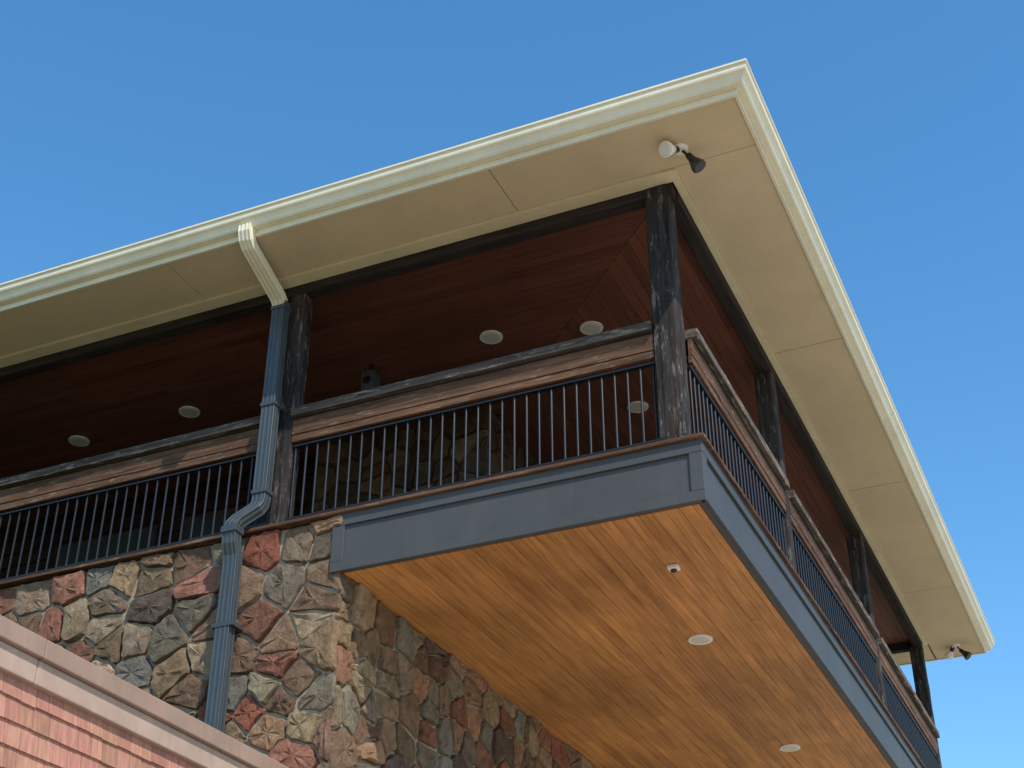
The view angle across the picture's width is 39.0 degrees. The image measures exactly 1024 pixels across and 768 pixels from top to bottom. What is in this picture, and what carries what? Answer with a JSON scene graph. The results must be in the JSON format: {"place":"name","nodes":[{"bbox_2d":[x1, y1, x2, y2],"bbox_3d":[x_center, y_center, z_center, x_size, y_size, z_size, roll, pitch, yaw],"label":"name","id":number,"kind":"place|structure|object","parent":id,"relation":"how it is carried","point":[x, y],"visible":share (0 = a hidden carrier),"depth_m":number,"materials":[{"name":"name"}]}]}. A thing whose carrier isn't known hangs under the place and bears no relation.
{"place":"outdoors","nodes":[
{"label":"outdoors","id":0,"kind":"place"},
{"bbox_2d":[0,0,1023,767],"label":"sky","id":1,"kind":"structure","parent":0,"point":[899,124],"materials":[{"name":"blue"}]},
{"label":"ground","id":2,"kind":"structure","parent":0,"visible":0},
{"bbox_2d":[0,515,595,767],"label":"stone walls","id":3,"kind":"structure","parent":2,"relation":"on","point":[336,670],"depth_m":12.65,"materials":[{"name":"stone"}]},
{"bbox_2d":[0,671,197,767],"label":"shingles","id":4,"kind":"object","parent":3,"relation":"attached to","point":[39,729],"visible":1,"depth_m":9.22,"materials":[{"name":"pink wood"}]},
{"bbox_2d":[0,615,288,767],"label":"coping","id":5,"kind":"object","parent":3,"relation":"attached to","point":[39,662],"visible":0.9,"depth_m":9.73,"materials":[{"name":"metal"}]},
{"bbox_2d":[204,222,290,732],"bbox_3d":[-2.485,3.032,11.383,0.385,10.138,0.947,-10,-33,16],"label":"downspout","id":6,"kind":"object","parent":3,"relation":"attached to","point":[226,627],"visible":1,"depth_m":13.00,"materials":[{"name":"grey metal"}]},
{"bbox_2d":[329,439,921,767],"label":"balcony fascia","id":7,"kind":"structure","parent":3,"relation":"on","point":[686,473],"depth_m":12.02,"materials":[{"name":"grey metal"}]},
{"bbox_2d":[0,432,925,767],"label":"deck edge","id":8,"kind":"object","parent":7,"relation":"on","point":[194,544],"visible":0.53,"depth_m":12.79,"materials":[{"name":"brown wood"}]},
{"bbox_2d":[0,456,317,578],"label":"dark siding wall","id":9,"kind":"structure","parent":8,"relation":"on","point":[308,490],"depth_m":18.04,"materials":[{"name":"brown wood"}]},
{"bbox_2d":[54,505,267,567],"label":"windows","id":10,"kind":"structure","parent":8,"relation":"on","point":[208,522],"depth_m":17.67,"materials":[{"name":"glass"}]},
{"bbox_2d":[314,409,537,511],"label":"stone walls","id":11,"kind":"structure","parent":8,"relation":"on","point":[435,456],"depth_m":16.50,"materials":[{"name":"brown stone"}]},
{"bbox_2d":[269,184,941,767],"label":"timber posts","id":12,"kind":"object","parent":8,"relation":"on","point":[673,398],"visible":0.69,"depth_m":13.20,"materials":[{"name":"brown wood"}]},
{"bbox_2d":[0,182,922,653],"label":"perimeter beams","id":13,"kind":"structure","parent":12,"relation":"attached to","point":[532,230],"depth_m":14.53,"materials":[{"name":"brown wood"}]},
{"bbox_2d":[0,208,909,644],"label":"porch ceiling","id":14,"kind":"structure","parent":13,"relation":"on","point":[544,290],"depth_m":15.58,"materials":[{"name":"brown wood"}]},
{"bbox_2d":[68,435,89,446],"bbox_3d":[-5.088,0.673,16.995,0.245,0.018,0.245,-13,-34,20],"label":"recessed light","id":15,"kind":"object","parent":14,"relation":"attached to","point":[79,441],"visible":1,"depth_m":16.98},
{"bbox_2d":[178,406,199,417],"bbox_3d":[-3.666,0.320,16.430,0.245,0.018,0.245,-13,-34,20],"label":"recessed light","id":16,"kind":"object","parent":14,"relation":"attached to","point":[189,411],"visible":1,"depth_m":16.41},
{"bbox_2d":[361,363,380,390],"bbox_3d":[-1.512,-0.060,15.500,0.140,0.370,0.177,-13,-34,20],"label":"ceiling speaker","id":17,"kind":"object","parent":14,"relation":"hanging from","point":[371,378],"visible":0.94,"depth_m":15.42,"materials":[{"name":"plastic"}]},
{"bbox_2d":[480,330,502,343],"bbox_3d":[-0.217,-0.487,15.137,0.245,0.018,0.245,-13,-34,20],"label":"recessed light","id":18,"kind":"object","parent":14,"relation":"attached to","point":[491,337],"visible":1,"depth_m":15.12,"materials":[{"name":"white plastic"}]},
{"bbox_2d":[580,321,602,334],"bbox_3d":[0.824,-0.577,14.995,0.245,0.018,0.245,-13,-34,20],"label":"recessed light","id":19,"kind":"object","parent":14,"relation":"attached to","point":[590,327],"visible":0.95,"depth_m":14.97,"materials":[{"name":"white plastic"}]},
{"bbox_2d":[627,401,648,412],"bbox_3d":[1.420,0.263,16.339,0.245,0.018,0.245,-13,-34,20],"label":"recessed light","id":20,"kind":"object","parent":14,"relation":"attached to","point":[635,406],"visible":0.8,"depth_m":16.32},
{"bbox_2d":[0,97,984,664],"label":"roof soffit","id":21,"kind":"structure","parent":13,"relation":"on","point":[734,205],"depth_m":14.21,"materials":[{"name":"beige paint"}]},
{"bbox_2d":[0,58,994,665],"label":"roof gutter","id":22,"kind":"object","parent":21,"relation":"attached to","point":[736,80],"visible":0.84,"depth_m":13.47,"materials":[{"name":"beige metal"}]},
{"bbox_2d":[659,141,705,172],"bbox_3d":[1.470,-1.966,12.546,0.413,0.269,0.213,10,-33,-15],"label":"floodlight","id":23,"kind":"object","parent":21,"relation":"attached to","point":[668,149],"visible":1,"depth_m":12.49,"materials":[{"name":"black metal"}]},
{"bbox_2d":[944,643,971,659],"bbox_3d":[6.888,4.169,22.366,0.441,0.266,0.170,-27,-41,36],"label":"floodlight","id":24,"kind":"object","parent":21,"relation":"attached to","point":[964,653],"visible":1,"depth_m":22.38,"materials":[{"name":"black metal"}]},
{"bbox_2d":[0,321,939,757],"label":"balcony railing","id":25,"kind":"object","parent":12,"relation":"attached to","point":[584,357],"visible":0.73,"depth_m":13.37,"materials":[{"name":"brown wood"}]},
{"bbox_2d":[0,364,937,767],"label":"railing balusters","id":26,"kind":"object","parent":25,"relation":"attached to","point":[850,638],"visible":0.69,"depth_m":13.49,"materials":[{"name":"black metal"}]},
{"bbox_2d":[343,503,891,767],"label":"balcony wood soffit","id":27,"kind":"structure","parent":7,"relation":"attached to","point":[576,638],"depth_m":13.68,"materials":[{"name":"brown wood"}]},
{"bbox_2d":[667,563,680,572],"bbox_3d":[1.363,1.558,12.190,0.100,0.057,0.080,-13,-34,20],"label":"security camera","id":28,"kind":"object","parent":27,"relation":"attached to","point":[673,568],"visible":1,"depth_m":12.17,"materials":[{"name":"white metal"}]},
{"bbox_2d":[688,634,712,644],"bbox_3d":[1.770,2.403,13.579,0.235,0.018,0.235,-13,-34,20],"label":"recessed light","id":29,"kind":"object","parent":27,"relation":"in","point":[701,639],"visible":1,"depth_m":13.55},
{"bbox_2d":[779,744,799,751],"bbox_3d":[3.134,4.105,16.303,0.235,0.018,0.235,-13,-34,20],"label":"recessed light","id":30,"kind":"object","parent":27,"relation":"in","point":[790,747],"visible":1,"depth_m":16.27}
]}

